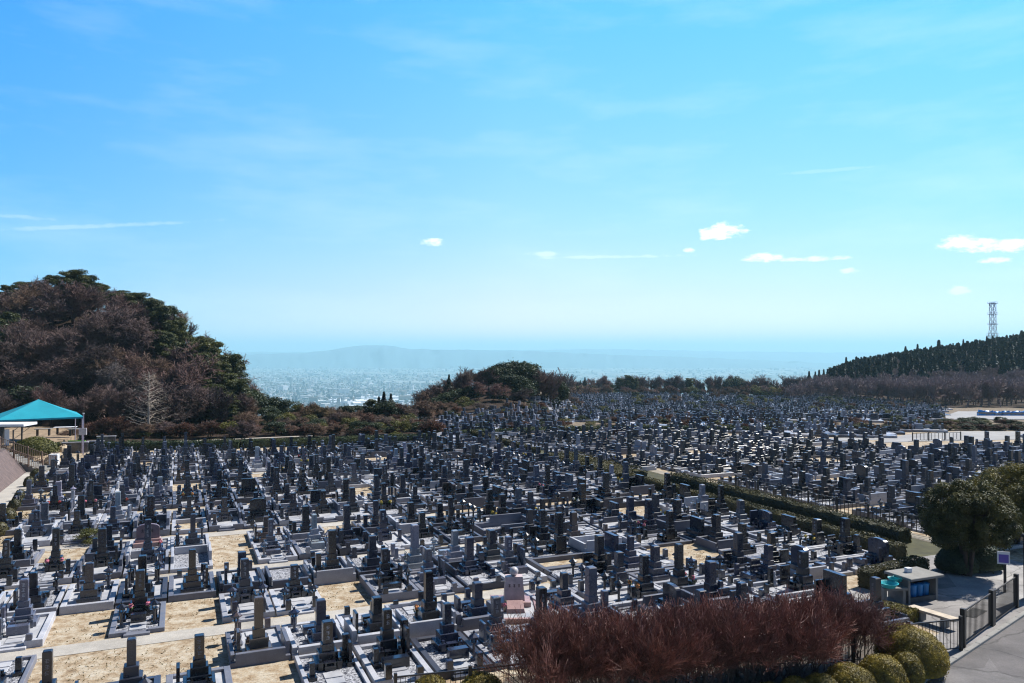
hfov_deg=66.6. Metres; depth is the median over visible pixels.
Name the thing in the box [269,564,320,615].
grave
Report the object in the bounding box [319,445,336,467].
grave
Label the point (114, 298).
bare tree
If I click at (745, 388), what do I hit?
bare shrub
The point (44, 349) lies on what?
bare tree
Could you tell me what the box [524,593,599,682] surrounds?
red shrub
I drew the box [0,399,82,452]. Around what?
tent canopy
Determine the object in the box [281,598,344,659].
grave
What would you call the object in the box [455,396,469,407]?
yellow green bush
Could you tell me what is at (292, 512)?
grave
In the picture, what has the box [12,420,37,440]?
handrail
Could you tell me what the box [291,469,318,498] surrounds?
grave
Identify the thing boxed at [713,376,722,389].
bare tree
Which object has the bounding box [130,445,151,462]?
grave
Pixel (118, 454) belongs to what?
grave
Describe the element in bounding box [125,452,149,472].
grave
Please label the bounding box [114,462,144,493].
grave
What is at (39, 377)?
bare tree
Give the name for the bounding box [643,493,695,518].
grave
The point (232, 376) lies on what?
pine tree
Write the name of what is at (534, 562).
empty plot
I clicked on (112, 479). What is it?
grave
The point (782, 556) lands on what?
grave
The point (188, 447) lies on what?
grave
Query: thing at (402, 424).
yellow green bush
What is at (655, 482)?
hedge
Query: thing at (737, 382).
evergreen tree
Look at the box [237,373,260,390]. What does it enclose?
bare tree
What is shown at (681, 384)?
bare tree
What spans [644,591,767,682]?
red shrub
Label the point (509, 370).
evergreen tree
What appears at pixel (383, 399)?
conifer tree
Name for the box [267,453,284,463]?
grave
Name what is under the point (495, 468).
grave
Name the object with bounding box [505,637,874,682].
planting bed
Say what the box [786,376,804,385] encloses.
bare tree
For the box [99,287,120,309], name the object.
bare tree
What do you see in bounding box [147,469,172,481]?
grave
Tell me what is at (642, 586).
grave
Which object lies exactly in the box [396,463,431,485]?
grave
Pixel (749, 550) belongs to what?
grave
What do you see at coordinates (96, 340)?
bare tree
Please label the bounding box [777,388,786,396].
red brown bush
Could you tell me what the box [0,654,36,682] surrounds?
grave
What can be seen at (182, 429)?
red brown bush
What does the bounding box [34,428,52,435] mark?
picnic table
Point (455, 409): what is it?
red brown bush
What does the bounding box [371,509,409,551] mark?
grave
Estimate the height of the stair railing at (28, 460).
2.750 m
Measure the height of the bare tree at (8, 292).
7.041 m
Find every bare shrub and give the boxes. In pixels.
[57,430,78,436]
[120,429,139,436]
[127,420,157,436]
[153,420,189,435]
[225,420,255,436]
[232,410,263,424]
[250,424,261,434]
[276,417,293,424]
[284,425,297,433]
[289,411,304,418]
[290,416,308,425]
[297,402,327,417]
[299,423,327,436]
[300,403,335,418]
[325,421,348,433]
[327,408,349,417]
[329,411,349,422]
[336,412,361,424]
[363,414,383,426]
[371,416,397,426]
[383,402,412,417]
[394,403,421,416]
[400,417,419,430]
[408,381,449,402]
[408,400,438,419]
[414,390,434,418]
[430,401,456,410]
[435,411,443,416]
[471,402,492,409]
[503,402,515,407]
[569,382,606,394]
[569,397,578,400]
[569,400,583,404]
[599,385,612,392]
[645,397,659,402]
[650,415,662,419]
[655,386,665,392]
[668,397,681,401]
[681,387,693,393]
[706,388,716,392]
[728,387,739,394]
[738,384,753,395]
[754,385,771,395]
[759,387,777,396]
[938,420,956,424]
[940,423,958,429]
[990,424,1002,429]
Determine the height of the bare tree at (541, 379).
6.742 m
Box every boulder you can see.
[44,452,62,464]
[59,444,66,451]
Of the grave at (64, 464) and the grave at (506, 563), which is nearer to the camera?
the grave at (506, 563)
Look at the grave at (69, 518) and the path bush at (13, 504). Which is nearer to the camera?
the grave at (69, 518)
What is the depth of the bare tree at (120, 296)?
125.32 m
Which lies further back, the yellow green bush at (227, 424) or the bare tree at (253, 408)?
the bare tree at (253, 408)
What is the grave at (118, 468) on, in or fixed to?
on the ground at (184, 617)
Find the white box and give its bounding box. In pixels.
[904,567,912,572]
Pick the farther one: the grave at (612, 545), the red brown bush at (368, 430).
the red brown bush at (368, 430)
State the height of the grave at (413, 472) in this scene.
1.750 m
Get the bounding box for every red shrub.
[473,597,619,682]
[483,597,633,682]
[512,599,634,682]
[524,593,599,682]
[527,601,625,682]
[537,602,647,682]
[557,601,672,682]
[586,593,722,682]
[588,591,715,682]
[589,601,653,682]
[594,596,714,682]
[612,594,754,682]
[639,594,717,682]
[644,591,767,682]
[654,587,724,682]
[669,597,764,682]
[675,584,797,682]
[700,590,837,680]
[708,599,808,682]
[725,585,806,678]
[734,593,846,682]
[742,585,854,674]
[749,576,858,672]
[754,587,849,677]
[809,575,899,665]
[837,586,920,664]
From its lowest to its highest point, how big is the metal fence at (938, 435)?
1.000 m
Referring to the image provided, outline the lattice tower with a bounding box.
[987,302,998,337]
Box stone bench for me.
[909,605,957,628]
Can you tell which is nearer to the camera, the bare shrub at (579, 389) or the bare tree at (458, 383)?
the bare tree at (458, 383)
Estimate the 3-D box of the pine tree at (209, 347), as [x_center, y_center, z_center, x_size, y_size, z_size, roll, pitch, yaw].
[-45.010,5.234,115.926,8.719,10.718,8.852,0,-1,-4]
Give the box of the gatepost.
[1021,534,1023,590]
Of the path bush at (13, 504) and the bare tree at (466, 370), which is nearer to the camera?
the path bush at (13, 504)
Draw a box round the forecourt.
[847,545,1022,632]
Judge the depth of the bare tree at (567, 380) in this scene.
343.11 m
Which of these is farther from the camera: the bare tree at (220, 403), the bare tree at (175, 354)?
the bare tree at (175, 354)
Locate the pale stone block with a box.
[49,454,59,464]
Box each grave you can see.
[0,503,27,535]
[0,528,44,566]
[0,539,32,589]
[0,578,55,652]
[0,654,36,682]
[7,570,67,616]
[11,510,57,548]
[14,480,47,510]
[22,502,63,528]
[27,527,79,586]
[31,466,57,492]
[38,485,74,517]
[45,459,68,483]
[46,481,77,504]
[52,464,86,497]
[55,448,77,469]
[58,510,96,544]
[59,562,118,614]
[61,445,80,463]
[61,495,102,526]
[62,462,88,485]
[67,458,95,480]
[71,480,106,515]
[73,527,124,582]
[77,462,99,474]
[77,485,109,503]
[84,455,100,467]
[85,444,105,462]
[85,471,115,493]
[87,525,129,558]
[88,463,117,485]
[89,434,112,453]
[89,439,108,459]
[95,455,122,479]
[95,506,133,539]
[98,454,123,473]
[99,491,136,524]
[105,445,129,462]
[106,449,126,467]
[106,485,139,512]
[108,569,165,637]
[110,477,141,501]
[111,437,131,457]
[112,433,133,452]
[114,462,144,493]
[115,554,167,606]
[118,463,146,485]
[123,456,147,476]
[123,519,168,577]
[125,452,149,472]
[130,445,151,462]
[131,437,153,457]
[132,495,169,538]
[139,496,171,522]
[140,484,171,510]
[143,476,172,498]
[145,462,172,491]
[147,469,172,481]
[148,455,172,475]
[150,448,173,471]
[151,441,173,464]
[154,437,174,456]
[154,442,173,459]
[166,633,232,682]
[168,548,215,602]
[170,513,208,550]
[173,472,201,496]
[173,476,202,508]
[173,496,204,519]
[174,447,196,464]
[174,455,197,475]
[174,460,199,483]
[175,441,195,457]
[176,432,195,453]
[196,439,215,453]
[197,443,215,457]
[197,444,219,463]
[199,447,221,468]
[199,452,222,474]
[201,457,225,480]
[201,463,227,488]
[202,470,231,497]
[204,480,234,505]
[205,487,237,518]
[207,497,243,531]
[216,551,266,593]
[218,441,239,456]
[219,558,274,622]
[220,440,237,462]
[221,450,243,466]
[223,452,247,472]
[225,595,290,668]
[226,457,251,479]
[227,459,252,486]
[231,473,256,492]
[233,478,264,503]
[237,492,271,510]
[239,438,260,453]
[241,441,262,461]
[241,498,277,528]
[245,449,262,464]
[247,447,269,471]
[247,516,284,547]
[253,519,297,563]
[254,462,281,484]
[259,466,282,490]
[262,438,278,452]
[262,439,284,458]
[262,467,290,500]
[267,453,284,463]
[268,483,302,511]
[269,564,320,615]
[271,445,284,466]
[274,492,310,525]
[278,456,298,474]
[279,460,307,483]
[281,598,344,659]
[282,437,298,452]
[283,505,324,539]
[284,446,300,458]
[289,445,308,463]
[289,468,312,489]
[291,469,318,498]
[291,514,337,559]
[294,619,370,682]
[295,448,313,469]
[298,436,318,451]
[302,455,321,470]
[303,488,329,505]
[303,529,355,585]
[305,454,325,481]
[306,440,320,456]
[307,490,342,522]
[311,457,341,489]
[312,443,333,461]
[318,472,342,496]
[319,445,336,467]
[321,457,348,472]
[326,435,342,455]
[327,479,364,506]
[332,443,346,457]
[334,460,351,479]
[335,504,370,555]
[335,595,399,650]
[339,445,356,466]
[340,487,372,519]
[342,463,368,487]
[345,535,397,579]
[348,459,359,469]
[351,439,387,458]
[351,442,382,454]
[351,500,394,533]
[353,607,433,682]
[356,475,391,505]
[357,453,376,478]
[359,548,419,602]
[362,468,387,486]
[365,450,393,465]
[368,483,404,516]
[370,465,399,493]
[371,448,398,466]
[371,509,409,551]
[374,447,404,468]
[380,436,413,451]
[384,570,456,637]
[387,436,418,454]
[387,453,411,473]
[387,502,428,531]
[388,459,416,478]
[388,474,419,502]
[389,457,431,482]
[390,524,435,572]
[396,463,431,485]
[396,486,435,513]
[402,442,429,457]
[402,512,448,547]
[403,548,463,596]
[404,444,434,460]
[404,448,438,461]
[405,470,439,488]
[409,465,456,493]
[410,602,492,680]
[417,445,448,463]
[417,454,455,469]
[417,482,455,500]
[421,502,459,526]
[424,442,444,453]
[424,483,464,505]
[427,441,461,458]
[429,530,476,565]
[430,457,462,471]
[432,483,485,510]
[433,497,482,543]
[437,459,471,476]
[437,581,505,633]
[438,461,481,479]
[439,447,466,461]
[445,536,504,591]
[449,470,482,481]
[451,444,477,465]
[452,454,483,467]
[452,459,498,485]
[453,489,496,520]
[459,457,501,471]
[459,494,508,528]
[461,471,510,492]
[461,529,502,561]
[463,595,527,669]
[466,444,492,453]
[467,444,496,454]
[469,452,500,473]
[473,476,513,496]
[477,460,508,477]
[480,446,503,459]
[484,449,511,461]
[484,509,533,542]
[485,483,526,506]
[487,536,547,585]
[489,464,519,480]
[492,443,519,465]
[493,441,517,452]
[493,468,527,485]
[497,509,553,549]
[500,451,534,468]
[501,437,525,456]
[504,465,542,489]
[505,444,532,458]
[506,488,555,513]
[508,458,544,471]
[513,512,580,562]
[514,446,540,461]
[516,464,552,494]
[519,460,551,474]
[521,443,548,463]
[521,491,568,518]
[524,572,583,613]
[526,475,570,503]
[530,447,560,467]
[533,498,585,525]
[539,447,572,469]
[543,471,575,484]
[544,534,612,582]
[547,483,587,509]
[547,506,601,536]
[550,448,580,473]
[552,511,616,544]
[560,456,593,477]
[562,473,597,490]
[568,551,636,597]
[569,498,607,515]
[572,454,603,481]
[574,478,615,498]
[577,501,623,523]
[584,554,662,606]
[586,465,616,483]
[587,496,643,530]
[590,472,643,508]
[592,461,628,488]
[593,531,649,559]
[608,499,661,536]
[610,474,655,495]
[612,535,673,572]
[612,582,694,621]
[625,510,691,548]
[629,545,704,581]
[634,473,676,499]
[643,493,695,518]
[653,543,735,588]
[655,499,711,531]
[659,483,692,510]
[663,484,716,511]
[677,515,732,542]
[680,560,766,603]
[685,485,734,519]
[692,531,762,573]
[694,514,765,551]
[707,499,749,525]
[711,581,781,610]
[718,522,789,556]
[719,544,792,583]
[721,510,778,532]
[747,550,813,598]
[748,514,810,543]
[751,532,821,563]
[775,545,852,580]
[776,518,826,550]
[789,569,856,602]
[807,517,867,561]
[825,537,896,574]
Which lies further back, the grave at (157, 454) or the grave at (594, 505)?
the grave at (157, 454)
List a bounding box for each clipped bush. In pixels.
[416,674,444,682]
[461,670,501,682]
[780,675,807,682]
[804,672,837,682]
[825,662,876,682]
[857,653,908,682]
[873,622,949,681]
[894,650,925,682]
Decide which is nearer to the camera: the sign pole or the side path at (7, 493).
the side path at (7, 493)
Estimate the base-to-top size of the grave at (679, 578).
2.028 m
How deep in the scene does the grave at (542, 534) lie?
40.27 m
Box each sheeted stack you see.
[977,410,985,415]
[985,410,994,415]
[993,411,1002,415]
[1001,411,1010,415]
[1010,411,1021,415]
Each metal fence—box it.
[394,615,962,682]
[735,474,956,541]
[912,431,960,440]
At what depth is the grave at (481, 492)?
52.91 m
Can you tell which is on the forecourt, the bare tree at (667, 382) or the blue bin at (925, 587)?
the blue bin at (925, 587)
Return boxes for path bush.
[0,521,8,534]
[6,507,16,519]
[7,499,21,509]
[12,494,23,502]
[14,489,24,497]
[23,476,33,485]
[29,468,38,476]
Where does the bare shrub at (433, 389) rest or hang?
on the ground at (184, 617)
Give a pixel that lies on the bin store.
(917, 574)
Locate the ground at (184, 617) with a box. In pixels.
[0,311,1023,682]
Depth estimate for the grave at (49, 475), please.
60.67 m
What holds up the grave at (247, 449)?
on the ground at (184, 617)
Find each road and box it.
[829,431,1023,442]
[926,617,1023,682]
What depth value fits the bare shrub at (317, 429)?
90.82 m
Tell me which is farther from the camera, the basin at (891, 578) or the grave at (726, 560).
the grave at (726, 560)
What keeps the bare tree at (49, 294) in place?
on the ground at (184, 617)
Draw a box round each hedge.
[55,438,240,450]
[241,433,426,447]
[438,425,600,434]
[452,426,540,452]
[549,451,647,477]
[604,424,770,431]
[621,470,717,499]
[670,471,911,543]
[724,495,907,558]
[857,555,929,589]
[883,600,918,622]
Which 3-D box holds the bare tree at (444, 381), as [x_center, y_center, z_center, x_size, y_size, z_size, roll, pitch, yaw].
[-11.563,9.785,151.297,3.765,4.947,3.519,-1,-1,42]
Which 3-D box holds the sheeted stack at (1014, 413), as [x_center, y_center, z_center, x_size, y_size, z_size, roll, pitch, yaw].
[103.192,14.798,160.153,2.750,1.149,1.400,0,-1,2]
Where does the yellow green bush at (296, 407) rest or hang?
on the ground at (184, 617)
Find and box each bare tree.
[0,283,51,313]
[0,293,12,311]
[0,325,43,386]
[0,337,84,387]
[0,338,26,383]
[0,388,24,406]
[0,391,22,412]
[1,305,58,334]
[3,315,66,338]
[4,317,39,369]
[6,288,32,311]
[12,346,44,383]
[15,383,83,426]
[21,310,113,358]
[22,324,73,386]
[23,275,52,291]
[26,280,68,327]
[29,281,86,325]
[29,344,88,388]
[32,380,69,426]
[51,348,125,395]
[55,278,100,327]
[57,292,75,323]
[57,381,107,426]
[65,303,137,345]
[65,343,138,391]
[68,337,123,371]
[73,316,156,359]
[79,282,107,315]
[84,386,114,420]
[90,356,162,401]
[93,308,153,351]
[94,298,146,324]
[96,383,136,417]
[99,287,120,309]
[100,292,130,310]
[100,308,161,362]
[101,389,136,420]
[102,293,129,312]
[104,343,169,402]
[116,302,155,325]
[128,383,176,421]
[131,351,179,383]
[137,385,202,421]
[141,352,223,397]
[142,317,163,331]
[143,329,164,363]
[152,380,213,423]
[154,383,207,422]
[156,343,184,367]
[159,371,178,386]
[166,314,197,346]
[169,312,189,328]
[169,340,200,361]
[183,386,214,419]
[198,365,241,414]
[205,384,240,422]
[207,346,249,372]
[210,374,227,389]
[229,390,257,415]
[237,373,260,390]
[240,396,258,415]
[248,384,262,394]
[435,379,452,389]
[441,379,457,390]
[450,372,470,389]
[454,368,473,385]
[459,366,474,382]
[462,379,488,399]
[474,367,486,380]
[474,367,501,389]
[488,383,511,400]
[510,388,532,401]
[510,392,520,401]
[526,377,548,400]
[527,367,550,395]
[545,371,564,401]
[554,370,578,387]
[556,374,573,402]
[558,372,579,386]
[581,378,593,385]
[594,377,609,386]
[595,380,602,387]
[599,374,610,385]
[640,375,647,387]
[649,378,659,389]
[657,375,663,387]
[662,377,671,385]
[670,378,677,387]
[672,374,680,387]
[677,379,686,388]
[693,378,701,388]
[696,380,705,388]
[703,376,715,393]
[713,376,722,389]
[743,381,753,387]
[751,378,761,388]
[753,373,774,385]
[760,378,770,387]
[778,375,790,386]
[780,376,803,386]
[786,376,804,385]
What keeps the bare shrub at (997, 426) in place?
on the ground at (184, 617)
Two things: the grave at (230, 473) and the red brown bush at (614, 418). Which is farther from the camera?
the red brown bush at (614, 418)
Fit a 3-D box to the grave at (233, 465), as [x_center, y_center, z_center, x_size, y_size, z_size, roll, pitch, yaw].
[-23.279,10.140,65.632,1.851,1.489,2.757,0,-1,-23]
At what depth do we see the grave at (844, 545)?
38.13 m
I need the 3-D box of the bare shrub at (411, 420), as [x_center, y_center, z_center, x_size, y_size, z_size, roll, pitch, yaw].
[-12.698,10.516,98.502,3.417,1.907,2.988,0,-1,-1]
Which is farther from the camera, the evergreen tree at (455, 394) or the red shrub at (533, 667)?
the evergreen tree at (455, 394)
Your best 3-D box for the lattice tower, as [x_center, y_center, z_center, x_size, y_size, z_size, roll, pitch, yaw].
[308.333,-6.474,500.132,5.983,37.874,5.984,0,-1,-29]
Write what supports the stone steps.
on the ground at (184, 617)
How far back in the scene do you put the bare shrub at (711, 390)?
330.44 m
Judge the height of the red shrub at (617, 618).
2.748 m
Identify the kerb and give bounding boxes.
[925,611,1023,682]
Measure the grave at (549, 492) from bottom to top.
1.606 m
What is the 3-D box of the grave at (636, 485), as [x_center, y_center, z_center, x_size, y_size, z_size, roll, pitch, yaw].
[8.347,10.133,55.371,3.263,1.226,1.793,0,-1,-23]
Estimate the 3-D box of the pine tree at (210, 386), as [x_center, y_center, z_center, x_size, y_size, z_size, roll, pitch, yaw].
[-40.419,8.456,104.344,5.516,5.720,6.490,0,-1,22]
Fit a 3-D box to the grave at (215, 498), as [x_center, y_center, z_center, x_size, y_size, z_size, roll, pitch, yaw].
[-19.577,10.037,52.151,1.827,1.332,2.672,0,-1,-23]
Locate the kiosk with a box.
[0,422,36,444]
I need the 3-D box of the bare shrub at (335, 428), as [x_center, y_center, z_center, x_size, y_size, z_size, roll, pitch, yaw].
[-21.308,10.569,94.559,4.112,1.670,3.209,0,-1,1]
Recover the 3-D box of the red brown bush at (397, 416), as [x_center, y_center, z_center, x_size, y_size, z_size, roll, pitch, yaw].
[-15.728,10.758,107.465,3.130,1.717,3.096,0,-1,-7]
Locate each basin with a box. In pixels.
[881,580,898,588]
[887,576,899,581]
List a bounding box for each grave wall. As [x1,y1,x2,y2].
[61,441,88,452]
[96,436,115,441]
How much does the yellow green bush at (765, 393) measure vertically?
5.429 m
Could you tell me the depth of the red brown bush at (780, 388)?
337.23 m
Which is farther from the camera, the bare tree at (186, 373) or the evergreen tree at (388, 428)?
the bare tree at (186, 373)
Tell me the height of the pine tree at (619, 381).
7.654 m
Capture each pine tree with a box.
[0,284,17,297]
[0,311,27,342]
[0,318,22,365]
[12,281,32,289]
[42,274,60,286]
[49,269,91,318]
[81,275,102,313]
[98,284,110,308]
[101,293,118,311]
[113,290,130,293]
[121,292,153,323]
[140,297,166,326]
[144,329,182,361]
[145,305,187,346]
[161,319,193,358]
[183,335,209,351]
[183,337,216,351]
[186,341,226,363]
[188,351,220,386]
[196,384,227,421]
[198,361,237,421]
[203,392,245,422]
[214,372,240,423]
[218,353,253,395]
[225,380,253,420]
[362,399,380,416]
[613,378,626,391]
[621,375,635,388]
[631,378,638,389]
[683,378,696,389]
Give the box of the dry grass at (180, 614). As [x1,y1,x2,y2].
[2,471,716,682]
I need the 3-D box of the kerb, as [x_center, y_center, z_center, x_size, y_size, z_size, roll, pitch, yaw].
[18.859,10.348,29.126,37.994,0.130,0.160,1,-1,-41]
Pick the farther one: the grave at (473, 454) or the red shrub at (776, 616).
the grave at (473, 454)
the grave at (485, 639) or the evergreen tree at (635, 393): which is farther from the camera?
the evergreen tree at (635, 393)
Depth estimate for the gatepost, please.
31.63 m
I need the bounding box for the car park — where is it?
[946,411,1023,418]
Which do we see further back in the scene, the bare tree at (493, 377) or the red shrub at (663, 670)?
the bare tree at (493, 377)
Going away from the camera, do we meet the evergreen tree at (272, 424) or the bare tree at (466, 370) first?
the evergreen tree at (272, 424)
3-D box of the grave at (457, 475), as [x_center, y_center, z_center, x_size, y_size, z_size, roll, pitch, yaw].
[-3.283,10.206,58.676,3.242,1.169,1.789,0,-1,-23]
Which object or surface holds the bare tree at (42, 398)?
on the ground at (184, 617)
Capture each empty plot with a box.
[46,470,68,473]
[170,541,212,572]
[171,517,207,534]
[175,463,197,465]
[262,564,312,589]
[474,512,534,535]
[527,552,585,572]
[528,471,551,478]
[568,534,640,551]
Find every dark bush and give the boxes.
[934,545,980,574]
[968,543,1002,573]
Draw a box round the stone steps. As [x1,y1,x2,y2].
[1,448,50,471]
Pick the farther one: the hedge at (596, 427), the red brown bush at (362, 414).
the red brown bush at (362, 414)
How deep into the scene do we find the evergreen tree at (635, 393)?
291.31 m
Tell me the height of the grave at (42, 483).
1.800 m
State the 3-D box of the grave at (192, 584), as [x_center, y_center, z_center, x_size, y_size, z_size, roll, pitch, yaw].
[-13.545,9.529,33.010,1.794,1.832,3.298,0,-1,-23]
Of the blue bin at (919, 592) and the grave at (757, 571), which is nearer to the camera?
the blue bin at (919, 592)
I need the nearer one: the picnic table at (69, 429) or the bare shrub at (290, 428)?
the picnic table at (69, 429)
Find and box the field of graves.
[0,391,1023,682]
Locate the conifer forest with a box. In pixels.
[826,331,1023,380]
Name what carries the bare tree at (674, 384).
on the ground at (184, 617)
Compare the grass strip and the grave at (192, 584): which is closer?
the grave at (192, 584)
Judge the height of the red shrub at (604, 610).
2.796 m
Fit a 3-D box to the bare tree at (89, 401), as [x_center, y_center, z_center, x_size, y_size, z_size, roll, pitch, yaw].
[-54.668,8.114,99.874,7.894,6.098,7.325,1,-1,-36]
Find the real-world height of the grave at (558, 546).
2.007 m
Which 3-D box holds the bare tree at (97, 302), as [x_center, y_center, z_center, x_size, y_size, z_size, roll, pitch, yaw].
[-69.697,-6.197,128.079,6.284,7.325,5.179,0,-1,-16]
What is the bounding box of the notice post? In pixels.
[997,551,1009,583]
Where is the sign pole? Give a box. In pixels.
[79,413,86,454]
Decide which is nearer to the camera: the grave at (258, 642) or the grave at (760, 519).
the grave at (258, 642)
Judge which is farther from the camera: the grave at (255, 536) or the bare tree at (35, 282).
the bare tree at (35, 282)
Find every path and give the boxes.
[0,435,1002,661]
[0,470,48,507]
[651,470,958,544]
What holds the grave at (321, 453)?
on the ground at (184, 617)
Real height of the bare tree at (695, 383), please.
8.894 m
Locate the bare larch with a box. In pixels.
[122,370,177,427]
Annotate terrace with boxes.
[1,426,88,459]
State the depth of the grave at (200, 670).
23.06 m
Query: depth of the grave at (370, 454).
74.20 m
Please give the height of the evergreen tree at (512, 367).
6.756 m
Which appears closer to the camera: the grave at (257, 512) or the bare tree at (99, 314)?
the grave at (257, 512)
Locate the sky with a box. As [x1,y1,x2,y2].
[0,0,1023,352]
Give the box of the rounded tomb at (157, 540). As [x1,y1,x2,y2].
[128,523,170,556]
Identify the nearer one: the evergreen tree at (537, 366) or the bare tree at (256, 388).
the bare tree at (256, 388)
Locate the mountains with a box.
[220,345,887,368]
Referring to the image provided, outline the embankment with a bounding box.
[0,449,25,491]
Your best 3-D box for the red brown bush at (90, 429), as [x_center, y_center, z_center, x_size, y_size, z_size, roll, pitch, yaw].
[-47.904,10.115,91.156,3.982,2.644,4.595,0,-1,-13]
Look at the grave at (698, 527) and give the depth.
41.60 m
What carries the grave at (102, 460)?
on the ground at (184, 617)
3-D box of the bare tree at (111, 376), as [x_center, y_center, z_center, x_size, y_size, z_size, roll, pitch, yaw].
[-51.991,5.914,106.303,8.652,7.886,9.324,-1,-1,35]
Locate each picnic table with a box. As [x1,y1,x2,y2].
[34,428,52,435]
[53,426,76,433]
[67,428,80,435]
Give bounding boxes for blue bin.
[910,583,916,597]
[914,582,922,596]
[921,581,929,595]
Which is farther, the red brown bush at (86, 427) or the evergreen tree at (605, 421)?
the evergreen tree at (605, 421)
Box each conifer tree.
[380,391,386,412]
[444,374,454,397]
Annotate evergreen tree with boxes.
[6,384,43,425]
[247,392,280,407]
[249,388,266,406]
[255,406,283,423]
[262,421,286,435]
[264,396,291,410]
[276,399,301,413]
[297,421,316,427]
[310,418,327,425]
[336,405,357,412]
[346,405,363,412]
[346,420,370,433]
[362,422,385,434]
[374,400,402,416]
[382,426,397,432]
[409,421,423,431]
[429,397,446,403]
[436,392,455,402]
[448,386,467,403]
[458,386,480,400]
[482,365,506,385]
[490,390,507,399]
[496,362,521,391]
[497,374,522,396]
[503,360,526,377]
[507,360,533,369]
[508,376,539,395]
[512,360,543,389]
[516,362,540,393]
[544,380,570,405]
[576,415,589,419]
[598,419,608,423]
[631,391,639,396]
[720,380,731,388]
[723,375,744,387]
[732,377,748,387]
[736,394,746,398]
[875,407,885,411]
[890,417,905,421]
[916,478,1022,576]
[957,424,970,429]
[966,461,1023,543]
[975,417,988,422]
[1005,420,1017,423]
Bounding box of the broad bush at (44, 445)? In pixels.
[10,436,59,457]
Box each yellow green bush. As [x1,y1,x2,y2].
[70,528,97,543]
[134,431,151,437]
[154,432,171,436]
[217,421,240,436]
[274,412,295,423]
[292,404,304,412]
[303,414,318,422]
[340,416,357,426]
[390,420,411,431]
[401,413,417,418]
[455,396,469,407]
[467,400,480,407]
[584,421,597,426]
[686,386,696,393]
[748,385,763,394]
[762,390,774,396]
[766,386,781,395]
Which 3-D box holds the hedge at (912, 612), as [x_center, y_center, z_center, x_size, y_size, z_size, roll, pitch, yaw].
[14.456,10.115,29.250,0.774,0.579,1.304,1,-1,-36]
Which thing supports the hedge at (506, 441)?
on the ground at (184, 617)
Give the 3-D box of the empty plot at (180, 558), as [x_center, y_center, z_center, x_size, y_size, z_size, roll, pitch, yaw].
[-15.233,10.196,37.059,1.812,0.608,3.178,0,-1,-23]
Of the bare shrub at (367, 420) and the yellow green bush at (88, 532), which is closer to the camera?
the yellow green bush at (88, 532)
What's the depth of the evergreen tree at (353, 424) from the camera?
92.70 m
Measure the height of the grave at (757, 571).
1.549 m
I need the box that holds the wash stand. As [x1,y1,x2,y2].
[881,584,907,604]
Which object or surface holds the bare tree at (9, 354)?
on the ground at (184, 617)
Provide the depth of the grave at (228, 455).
72.15 m
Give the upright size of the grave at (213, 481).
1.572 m
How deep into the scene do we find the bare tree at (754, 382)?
340.64 m
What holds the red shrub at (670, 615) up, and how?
on the planting bed
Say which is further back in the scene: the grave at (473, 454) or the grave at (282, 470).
the grave at (473, 454)
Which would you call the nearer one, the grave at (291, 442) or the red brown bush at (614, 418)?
the grave at (291, 442)
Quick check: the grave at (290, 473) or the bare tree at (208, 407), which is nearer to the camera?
the grave at (290, 473)
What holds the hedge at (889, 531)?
on the ground at (184, 617)
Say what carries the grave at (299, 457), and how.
on the ground at (184, 617)
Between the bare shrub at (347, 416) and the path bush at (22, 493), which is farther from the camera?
the bare shrub at (347, 416)
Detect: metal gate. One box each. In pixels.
[960,589,994,647]
[991,573,1018,624]
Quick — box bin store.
[884,566,943,603]
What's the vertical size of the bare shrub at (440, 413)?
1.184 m
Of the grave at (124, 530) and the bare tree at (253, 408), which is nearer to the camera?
the grave at (124, 530)
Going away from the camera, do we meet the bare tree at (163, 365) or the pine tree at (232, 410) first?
the pine tree at (232, 410)
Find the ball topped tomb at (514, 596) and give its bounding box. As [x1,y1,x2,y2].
[490,566,535,623]
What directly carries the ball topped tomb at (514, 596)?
on the ground at (184, 617)
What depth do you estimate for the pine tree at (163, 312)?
126.07 m
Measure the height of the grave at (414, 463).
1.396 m
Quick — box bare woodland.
[784,350,1023,406]
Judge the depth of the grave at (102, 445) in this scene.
75.97 m
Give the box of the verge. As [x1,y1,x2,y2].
[935,585,1023,658]
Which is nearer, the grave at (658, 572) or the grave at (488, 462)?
the grave at (658, 572)
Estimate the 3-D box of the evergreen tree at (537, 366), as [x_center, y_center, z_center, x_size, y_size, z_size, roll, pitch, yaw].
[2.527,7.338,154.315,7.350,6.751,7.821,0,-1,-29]
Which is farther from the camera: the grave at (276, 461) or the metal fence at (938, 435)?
the metal fence at (938, 435)
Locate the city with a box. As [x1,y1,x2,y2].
[242,366,828,419]
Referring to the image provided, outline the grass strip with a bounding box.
[472,435,940,559]
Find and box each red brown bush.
[78,421,103,435]
[80,417,119,435]
[91,414,127,435]
[105,419,135,436]
[165,422,198,437]
[196,419,225,437]
[288,426,313,437]
[351,413,366,416]
[352,426,384,434]
[359,412,375,421]
[387,428,401,433]
[388,414,407,419]
[417,418,446,433]
[450,406,462,412]
[549,419,572,425]
[606,416,616,422]
[660,418,670,423]
[663,385,679,393]
[665,414,679,418]
[709,392,719,396]
[718,390,728,394]
[775,384,790,394]
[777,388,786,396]
[847,416,868,421]
[954,421,972,424]
[973,424,991,429]
[976,424,990,429]
[994,419,1015,424]
[1007,424,1020,429]
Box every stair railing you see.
[0,436,56,465]
[0,444,43,468]
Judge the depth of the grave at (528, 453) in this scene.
72.97 m
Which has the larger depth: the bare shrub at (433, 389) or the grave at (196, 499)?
the bare shrub at (433, 389)
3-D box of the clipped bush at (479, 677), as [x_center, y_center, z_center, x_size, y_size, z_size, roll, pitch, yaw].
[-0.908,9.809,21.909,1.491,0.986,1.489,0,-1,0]

